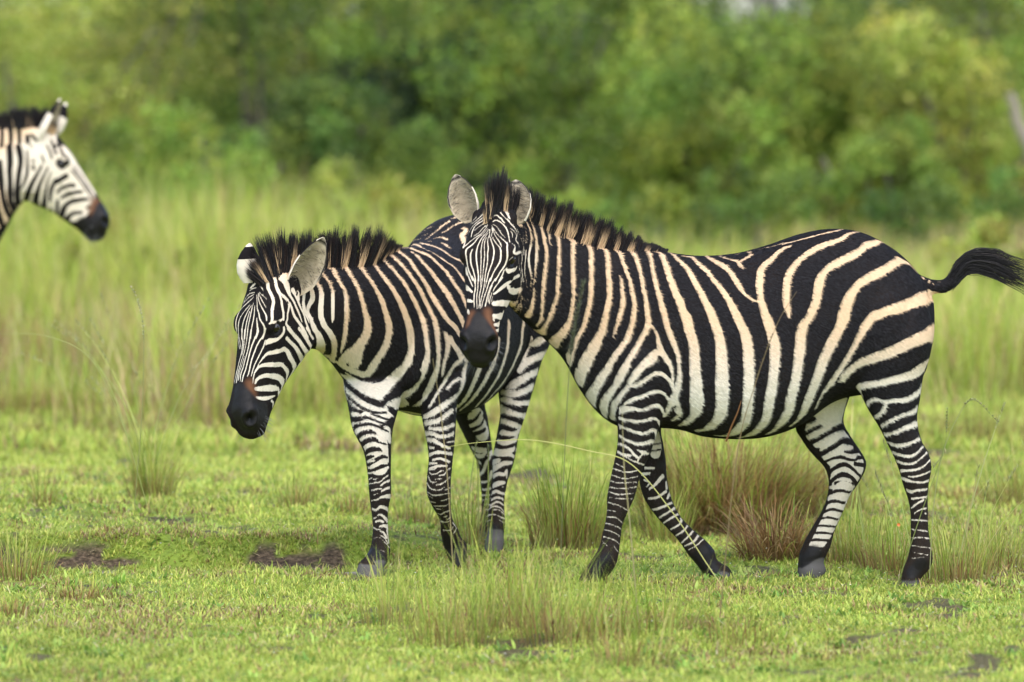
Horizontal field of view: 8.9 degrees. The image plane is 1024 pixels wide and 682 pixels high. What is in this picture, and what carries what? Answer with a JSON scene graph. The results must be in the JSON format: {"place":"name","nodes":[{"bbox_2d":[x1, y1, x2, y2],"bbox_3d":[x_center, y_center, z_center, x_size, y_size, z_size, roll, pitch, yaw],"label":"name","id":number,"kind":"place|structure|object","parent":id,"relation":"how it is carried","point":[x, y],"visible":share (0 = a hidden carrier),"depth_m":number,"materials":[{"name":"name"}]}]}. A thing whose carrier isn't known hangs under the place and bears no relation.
{"place":"outdoors","nodes":[
{"label":"outdoors","id":0,"kind":"place"},
{"bbox_2d":[0,0,1020,17],"label":"sky","id":1,"kind":"structure","parent":0,"point":[748,2],"materials":[{"name":"white"}]},
{"bbox_2d":[0,101,1023,432],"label":"tall grass","id":2,"kind":"structure","parent":0,"point":[976,331],"depth_m":41.87,"materials":[{"name":"green plant"}]},
{"bbox_2d":[0,17,1023,681],"bbox_3d":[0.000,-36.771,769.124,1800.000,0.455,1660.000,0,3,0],"label":"ground","id":3,"kind":"structure","parent":0,"point":[264,555],"depth_m":25.26,"materials":[{"name":"green plant"}]},
{"bbox_2d":[0,585,46,618],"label":"grass tuft","id":4,"kind":"object","parent":3,"relation":"on","point":[12,605],"visible":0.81,"depth_m":23.88,"materials":[{"name":"green plant"}]},
{"bbox_2d":[0,516,65,580],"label":"grass tuft","id":5,"kind":"object","parent":3,"relation":"on","point":[16,571],"visible":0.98,"depth_m":25.41,"materials":[{"name":"green plant"}]},
{"bbox_2d":[0,349,80,416],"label":"grass tuft","id":6,"kind":"object","parent":3,"relation":"on","point":[25,401],"visible":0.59,"depth_m":35.58,"materials":[{"name":"green plant"}]},
{"bbox_2d":[20,459,71,506],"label":"grass tuft","id":7,"kind":"object","parent":3,"relation":"on","point":[37,494],"visible":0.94,"depth_m":28.06,"materials":[{"name":"green plant"}]},
{"bbox_2d":[0,0,93,123],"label":"tree","id":8,"kind":"object","parent":3,"relation":"on","point":[14,27],"visible":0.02,"depth_m":83.37,"materials":[{"name":"green plant"}]},
{"bbox_2d":[0,98,109,245],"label":"zebra","id":9,"kind":"object","parent":3,"relation":"on","point":[39,166],"visible":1,"depth_m":32.92,"materials":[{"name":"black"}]},
{"bbox_2d":[1,203,141,312],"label":"shrub","id":10,"kind":"object","parent":3,"relation":"on","point":[76,243],"visible":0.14,"depth_m":46.70,"materials":[{"name":"green plant"}]},
{"bbox_2d":[3,346,144,411],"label":"grass tuft","id":11,"kind":"object","parent":3,"relation":"on","point":[59,391],"visible":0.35,"depth_m":35.87,"materials":[{"name":"green plant"}]},
{"bbox_2d":[39,573,118,599],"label":"grass tuft","id":12,"kind":"object","parent":3,"relation":"on","point":[91,593],"visible":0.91,"depth_m":24.71,"materials":[{"name":"plant"}]},
{"bbox_2d":[18,333,146,503],"bbox_3d":[-1.746,0.313,26.149,0.587,0.688,0.004,0,3,0],"label":"grass stalk","id":13,"kind":"object","parent":3,"relation":"on","point":[113,402],"depth_m":26.14,"materials":[{"name":"green plant"}]},
{"bbox_2d":[0,0,251,213],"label":"bush","id":14,"kind":"object","parent":3,"relation":"on","point":[8,91],"visible":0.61,"depth_m":57.98,"materials":[{"name":"green plant"}]},
{"bbox_2d":[72,371,180,415],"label":"grass tuft","id":15,"kind":"object","parent":3,"relation":"on","point":[126,394],"visible":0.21,"depth_m":35.61,"materials":[{"name":"green plant"}]},
{"bbox_2d":[20,292,239,499],"bbox_3d":[-1.659,0.245,28.516,0.971,0.942,0.639,0,3,0],"label":"grass tuft","id":16,"kind":"object","parent":3,"relation":"on","point":[155,485],"visible":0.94,"depth_m":28.53,"materials":[{"name":"green plant"}]},
{"bbox_2d":[130,285,144,505],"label":"grass stalk","id":17,"kind":"object","parent":3,"relation":"on","point":[137,301],"depth_m":26.14,"materials":[{"name":"green plant"}]},
{"bbox_2d":[5,0,272,118],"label":"tree","id":18,"kind":"object","parent":3,"relation":"on","point":[77,21],"visible":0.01,"depth_m":92.03,"materials":[{"name":"green plant"}]},
{"bbox_2d":[0,0,280,176],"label":"bush","id":19,"kind":"object","parent":3,"relation":"on","point":[130,13],"visible":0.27,"depth_m":65.75,"materials":[{"name":"green plant"}]},
{"bbox_2d":[46,135,256,248],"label":"shrub","id":20,"kind":"object","parent":3,"relation":"on","point":[189,166],"visible":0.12,"depth_m":50.08,"materials":[{"name":"green plant"}]},
{"bbox_2d":[96,227,241,317],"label":"shrub","id":21,"kind":"object","parent":3,"relation":"on","point":[146,250],"visible":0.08,"depth_m":45.11,"materials":[{"name":"green plant"}]},
{"bbox_2d":[77,95,290,224],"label":"bush","id":22,"kind":"object","parent":3,"relation":"on","point":[184,125],"visible":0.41,"depth_m":51.83,"materials":[{"name":"green plant"}]},
{"bbox_2d":[152,371,233,422],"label":"grass tuft","id":23,"kind":"object","parent":3,"relation":"on","point":[211,409],"visible":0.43,"depth_m":35.02,"materials":[{"name":"green plant"}]},
{"bbox_2d":[91,0,312,177],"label":"bush","id":24,"kind":"object","parent":3,"relation":"on","point":[179,94],"visible":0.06,"depth_m":71.82,"materials":[{"name":"green plant"}]},
{"bbox_2d":[79,0,394,127],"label":"tree","id":25,"kind":"object","parent":3,"relation":"on","point":[314,21],"visible":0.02,"depth_m":87.85,"materials":[{"name":"green plant"}]},
{"bbox_2d":[93,120,391,218],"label":"shrub","id":26,"kind":"object","parent":3,"relation":"on","point":[233,138],"visible":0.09,"depth_m":53.97,"materials":[{"name":"green plant"}]},
{"bbox_2d":[123,0,398,175],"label":"bush","id":27,"kind":"object","parent":3,"relation":"on","point":[243,17],"visible":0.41,"depth_m":66.01,"materials":[{"name":"green plant"}]},
{"bbox_2d":[207,367,333,408],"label":"grass tuft","id":28,"kind":"object","parent":3,"relation":"on","point":[286,392],"visible":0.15,"depth_m":36.06,"materials":[{"name":"green plant"}]},
{"bbox_2d":[261,466,330,508],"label":"grass tuft","id":29,"kind":"object","parent":3,"relation":"on","point":[296,498],"visible":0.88,"depth_m":28.07,"materials":[{"name":"green plant"}]},
{"bbox_2d":[319,470,369,515],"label":"grass tuft","id":30,"kind":"object","parent":3,"relation":"on","point":[349,508],"visible":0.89,"depth_m":27.68,"materials":[{"name":"green plant"}]},
{"bbox_2d":[221,52,475,233],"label":"bush","id":31,"kind":"object","parent":3,"relation":"on","point":[319,134],"visible":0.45,"depth_m":55.58,"materials":[{"name":"green plant"}]},
{"bbox_2d":[263,151,433,243],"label":"shrub","id":32,"kind":"object","parent":3,"relation":"on","point":[393,189],"visible":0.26,"depth_m":52.00,"materials":[{"name":"green plant"}]},
{"bbox_2d":[249,0,516,211],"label":"bush","id":33,"kind":"object","parent":3,"relation":"on","point":[379,48],"visible":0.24,"depth_m":63.46,"materials":[{"name":"green plant"}]},
{"bbox_2d":[348,411,426,445],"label":"grass tuft","id":34,"kind":"object","parent":3,"relation":"on","point":[405,428],"visible":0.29,"depth_m":33.25,"materials":[{"name":"green plant"}]},
{"bbox_2d":[226,215,549,576],"bbox_3d":[-0.406,0.204,26.092,0.632,1.400,2.177,1,3,24],"label":"zebra","id":35,"kind":"object","parent":3,"relation":"on","point":[378,324],"visible":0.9,"depth_m":25.64,"materials":[{"name":"fur"}]},
{"bbox_2d":[317,537,459,626],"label":"grass tuft","id":36,"kind":"object","parent":3,"relation":"on","point":[381,608],"visible":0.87,"depth_m":23.63,"materials":[{"name":"green plant"}]},
{"bbox_2d":[384,417,414,635],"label":"grass stalk","id":37,"kind":"object","parent":3,"relation":"on","point":[400,537],"depth_m":23.06,"materials":[{"name":"green plant"}]},
{"bbox_2d":[276,23,532,214],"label":"bush","id":38,"kind":"object","parent":3,"relation":"on","point":[405,107],"visible":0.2,"depth_m":59.75,"materials":[{"name":"green plant"}]},
{"bbox_2d":[389,480,440,524],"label":"grass tuft","id":39,"kind":"object","parent":3,"relation":"on","point":[418,514],"visible":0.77,"depth_m":27.48,"materials":[{"name":"green plant"}]},
{"bbox_2d":[246,0,589,137],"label":"tree","id":40,"kind":"object","parent":3,"relation":"on","point":[326,19],"visible":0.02,"depth_m":88.33,"materials":[{"name":"green plant"}]},
{"bbox_2d":[433,362,456,616],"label":"grass stalk","id":41,"kind":"object","parent":3,"relation":"on","point":[448,488],"depth_m":23.66,"materials":[{"name":"green plant"}]},
{"bbox_2d":[347,106,545,234],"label":"shrub","id":42,"kind":"object","parent":3,"relation":"on","point":[435,181],"visible":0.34,"depth_m":56.77,"materials":[{"name":"green plant"}]},
{"bbox_2d":[355,532,538,650],"bbox_3d":[-0.247,0.867,22.870,0.700,0.414,0.671,0,3,0],"label":"grass tuft","id":43,"kind":"object","parent":3,"relation":"on","point":[447,614],"visible":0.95,"depth_m":22.79,"materials":[{"name":"green plant"}]},
{"bbox_2d":[425,437,509,546],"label":"grass tuft","id":44,"kind":"object","parent":3,"relation":"on","point":[468,520],"visible":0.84,"depth_m":26.65,"materials":[{"name":"green plant"}]},
{"bbox_2d":[314,0,631,158],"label":"tree","id":45,"kind":"object","parent":3,"relation":"on","point":[550,24],"visible":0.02,"depth_m":85.91,"materials":[{"name":"green plant"}]},
{"bbox_2d":[384,0,590,195],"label":"bush","id":46,"kind":"object","parent":3,"relation":"on","point":[530,13],"visible":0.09,"depth_m":71.51,"materials":[{"name":"green plant"}]},
{"bbox_2d":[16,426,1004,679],"bbox_3d":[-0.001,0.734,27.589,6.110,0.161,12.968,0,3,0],"label":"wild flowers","id":47,"kind":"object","parent":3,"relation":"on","point":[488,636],"visible":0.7,"depth_m":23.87,"materials":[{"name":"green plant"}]},
{"bbox_2d":[418,500,604,632],"bbox_3d":[-0.005,0.795,23.320,0.732,0.498,0.753,0,3,0],"label":"grass tuft","id":48,"kind":"object","parent":3,"relation":"on","point":[513,605],"visible":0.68,"depth_m":23.26,"materials":[{"name":"green plant"}]},
{"bbox_2d":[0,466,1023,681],"bbox_3d":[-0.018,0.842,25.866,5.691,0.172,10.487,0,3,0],"label":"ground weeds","id":49,"kind":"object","parent":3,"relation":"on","point":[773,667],"visible":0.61,"depth_m":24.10,"materials":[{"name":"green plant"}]},
{"bbox_2d":[480,429,627,549],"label":"grass tuft","id":50,"kind":"object","parent":3,"relation":"on","point":[575,518],"visible":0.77,"depth_m":26.65,"materials":[{"name":"green plant"}]},
{"bbox_2d":[479,531,630,648],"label":"grass tuft","id":51,"kind":"object","parent":3,"relation":"on","point":[547,631],"visible":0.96,"depth_m":22.85,"materials":[{"name":"green plant"}]},
{"bbox_2d":[520,350,595,445],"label":"grass tuft","id":52,"kind":"object","parent":3,"relation":"on","point":[552,424],"visible":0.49,"depth_m":33.16,"materials":[{"name":"green plant"}]},
{"bbox_2d":[379,0,757,218],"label":"bush","id":53,"kind":"object","parent":3,"relation":"on","point":[580,84],"visible":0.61,"depth_m":59.83,"materials":[{"name":"green plant"}]},
{"bbox_2d":[559,279,586,618],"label":"grass stalk","id":54,"kind":"object","parent":3,"relation":"on","point":[572,342],"depth_m":23.43,"materials":[{"name":"green plant"}]},
{"bbox_2d":[576,1,587,60],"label":"bare trunk","id":55,"kind":"object","parent":3,"relation":"on","point":[583,17],"depth_m":75.84,"materials":[{"name":"green plant"}]},
{"bbox_2d":[442,439,730,598],"bbox_3d":[0.305,0.703,24.366,1.132,0.676,0.005,0,3,0],"label":"grass stalk","id":56,"kind":"object","parent":3,"relation":"on","point":[635,468],"depth_m":24.35,"materials":[{"name":"green plant"}]},
{"bbox_2d":[516,552,678,640],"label":"grass tuft","id":57,"kind":"object","parent":3,"relation":"on","point":[621,613],"visible":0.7,"depth_m":23.08,"materials":[{"name":"green plant"}]},
{"bbox_2d":[564,479,643,540],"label":"grass tuft","id":58,"kind":"object","parent":3,"relation":"on","point":[606,511],"visible":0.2,"depth_m":27.05,"materials":[{"name":"green plant"}]},
{"bbox_2d":[470,0,752,205],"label":"bush","id":59,"kind":"object","parent":3,"relation":"on","point":[558,70],"visible":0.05,"depth_m":67.67,"materials":[{"name":"green plant"}]},
{"bbox_2d":[545,159,714,255],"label":"shrub","id":60,"kind":"object","parent":3,"relation":"on","point":[670,195],"visible":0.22,"depth_m":50.20,"materials":[{"name":"green plant"}]},
{"bbox_2d":[622,412,639,631],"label":"grass stalk","id":61,"kind":"object","parent":3,"relation":"on","point":[629,521],"depth_m":23.26,"materials":[{"name":"plant"}]},
{"bbox_2d":[568,593,701,669],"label":"grass tuft","id":62,"kind":"object","parent":3,"relation":"on","point":[628,659],"visible":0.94,"depth_m":22.18,"materials":[{"name":"green plant"}]},
{"bbox_2d":[530,0,764,134],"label":"tree","id":63,"kind":"object","parent":3,"relation":"on","point":[608,40],"depth_m":94.13,"materials":[{"name":"green plant"}]},
{"bbox_2d":[600,552,727,634],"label":"grass tuft","id":64,"kind":"object","parent":3,"relation":"on","point":[664,612],"visible":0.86,"depth_m":23.30,"materials":[{"name":"green plant"}]},
{"bbox_2d":[629,476,706,544],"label":"grass tuft","id":65,"kind":"object","parent":3,"relation":"on","point":[659,530],"visible":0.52,"depth_m":27.19,"materials":[{"name":"green plant"}]},
{"bbox_2d":[540,40,814,244],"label":"bush","id":66,"kind":"object","parent":3,"relation":"on","point":[716,137],"visible":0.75,"depth_m":56.47,"materials":[{"name":"green plant"}]},
{"bbox_2d":[631,443,751,536],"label":"grass tuft","id":67,"kind":"object","parent":3,"relation":"on","point":[693,505],"visible":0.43,"depth_m":27.73,"materials":[{"name":"green plant"}]},
{"bbox_2d":[590,161,820,254],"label":"shrub","id":68,"kind":"object","parent":3,"relation":"on","point":[768,199],"visible":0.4,"depth_m":51.95,"materials":[{"name":"green plant"}]},
{"bbox_2d":[572,427,870,535],"bbox_3d":[0.862,0.518,28.060,1.451,0.608,1.479,0,3,0],"label":"grass tuft","id":69,"kind":"object","parent":3,"relation":"on","point":[739,478],"visible":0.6,"depth_m":27.81,"materials":[{"name":"green plant"}]},
{"bbox_2d":[679,573,790,645],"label":"grass tuft","id":70,"kind":"object","parent":3,"relation":"on","point":[731,625],"visible":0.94,"depth_m":22.88,"materials":[{"name":"green plant"}]},
{"bbox_2d":[447,163,1023,586],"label":"zebra","id":71,"kind":"object","parent":3,"relation":"on","point":[664,338],"visible":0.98,"depth_m":25.03,"materials":[{"name":"fur"}]},
{"bbox_2d":[725,402,740,441],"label":"grass stalk","id":72,"kind":"object","parent":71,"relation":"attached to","point":[727,437],"depth_m":24.80,"materials":[{"name":"plant"}]},
{"bbox_2d":[719,291,796,617],"bbox_3d":[0.878,0.459,23.554,0.287,1.279,0.020,0,3,0],"label":"grass stalk","id":73,"kind":"object","parent":3,"relation":"on","point":[736,461],"depth_m":23.55,"materials":[{"name":"plant"}]},
{"bbox_2d":[619,0,913,211],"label":"bush","id":74,"kind":"object","parent":3,"relation":"on","point":[721,23],"visible":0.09,"depth_m":65.52,"materials":[{"name":"green plant"}]},
{"bbox_2d":[698,487,868,561],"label":"grass tuft","id":75,"kind":"object","parent":3,"relation":"on","point":[772,545],"visible":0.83,"depth_m":26.10,"materials":[{"name":"brown plant"}]},
{"bbox_2d":[693,426,887,521],"bbox_3d":[1.149,0.553,28.307,1.093,0.484,0.988,2,3,32],"label":"grass tuft","id":76,"kind":"object","parent":3,"relation":"on","point":[815,489],"visible":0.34,"depth_m":28.14,"materials":[{"name":"brown plant"}]},
{"bbox_2d":[806,652,837,660],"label":"grass tuft","id":77,"kind":"object","parent":3,"relation":"on","point":[824,656],"visible":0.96,"depth_m":22.41,"materials":[{"name":"green plant"}]},
{"bbox_2d":[693,0,956,239],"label":"bush","id":78,"kind":"object","parent":3,"relation":"on","point":[813,109],"visible":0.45,"depth_m":59.48,"materials":[{"name":"green plant"}]},
{"bbox_2d":[769,397,890,511],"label":"grass tuft","id":79,"kind":"object","parent":3,"relation":"on","point":[860,486],"visible":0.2,"depth_m":28.72,"materials":[{"name":"green plant"}]},
{"bbox_2d":[699,0,989,154],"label":"tree","id":80,"kind":"object","parent":3,"relation":"on","point":[770,4],"visible":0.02,"depth_m":89.92,"materials":[{"name":"green plant"}]},
{"bbox_2d":[789,447,909,566],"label":"grass tuft","id":81,"kind":"object","parent":3,"relation":"on","point":[843,549],"visible":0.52,"depth_m":26.00,"materials":[{"name":"green plant"}]},
{"bbox_2d":[766,109,984,254],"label":"bush","id":82,"kind":"object","parent":3,"relation":"on","point":[901,146],"visible":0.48,"depth_m":53.73,"materials":[{"name":"green plant"}]},
{"bbox_2d":[782,0,1000,203],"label":"bush","id":83,"kind":"object","parent":3,"relation":"on","point":[862,11],"visible":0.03,"depth_m":67.64,"materials":[{"name":"green plant"}]},
{"bbox_2d":[839,448,949,575],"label":"grass tuft","id":84,"kind":"object","parent":3,"relation":"on","point":[882,561],"visible":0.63,"depth_m":25.70,"materials":[{"name":"green plant"}]},
{"bbox_2d":[811,0,1023,152],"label":"tree","id":85,"kind":"object","parent":3,"relation":"on","point":[999,14],"visible":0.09,"depth_m":85.41,"materials":[{"name":"green plant"}]},
{"bbox_2d":[896,407,947,588],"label":"grass stalk","id":86,"kind":"object","parent":3,"relation":"on","point":[925,500],"depth_m":24.46,"materials":[{"name":"plant"}]},
{"bbox_2d":[824,0,1023,234],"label":"bush","id":87,"kind":"object","parent":3,"relation":"on","point":[972,114],"visible":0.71,"depth_m":57.72,"materials":[{"name":"green plant"}]},
{"bbox_2d":[854,159,1023,258],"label":"shrub","id":88,"kind":"object","parent":3,"relation":"on","point":[935,201],"visible":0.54,"depth_m":50.73,"materials":[{"name":"green plant"}]},
{"bbox_2d":[883,402,1023,583],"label":"grass tuft","id":89,"kind":"object","parent":3,"relation":"on","point":[951,571],"visible":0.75,"depth_m":25.34,"materials":[{"name":"green plant"}]},
{"bbox_2d":[928,475,986,500],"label":"grass tuft","id":90,"kind":"object","parent":3,"relation":"on","point":[956,493],"visible":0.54,"depth_m":29.56,"materials":[{"name":"green plant"}]},
{"bbox_2d":[892,0,1023,212],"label":"bush","id":91,"kind":"object","parent":3,"relation":"on","point":[1017,41],"visible":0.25,"depth_m":63.50,"materials":[{"name":"green plant"}]},
{"bbox_2d":[929,398,998,578],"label":"grass stalk","id":92,"kind":"object","parent":3,"relation":"on","point":[974,399],"depth_m":24.66,"materials":[{"name":"green plant"}]},
{"bbox_2d":[917,357,1023,446],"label":"grass tuft","id":93,"kind":"object","parent":3,"relation":"on","point":[978,418],"visible":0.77,"depth_m":33.27,"materials":[{"name":"green plant"}]},
{"bbox_2d":[921,211,1023,300],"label":"shrub","id":94,"kind":"object","parent":3,"relation":"on","point":[1000,232],"visible":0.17,"depth_m":45.85,"materials":[{"name":"green plant"}]},
{"bbox_2d":[945,479,1023,572],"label":"grass tuft","id":95,"kind":"object","parent":3,"relation":"on","point":[1005,555],"visible":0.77,"depth_m":25.88,"materials":[{"name":"green plant"}]},
{"bbox_2d":[949,426,1023,505],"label":"grass tuft","id":96,"kind":"object","parent":3,"relation":"on","point":[1017,489],"visible":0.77,"depth_m":29.13,"materials":[{"name":"green plant"}]},
{"bbox_2d":[1006,92,1023,149],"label":"broken branch","id":97,"kind":"object","parent":3,"relation":"on","point":[1017,120],"visible":1,"depth_m":54.94,"materials":[{"name":"grey wood"}]}
]}

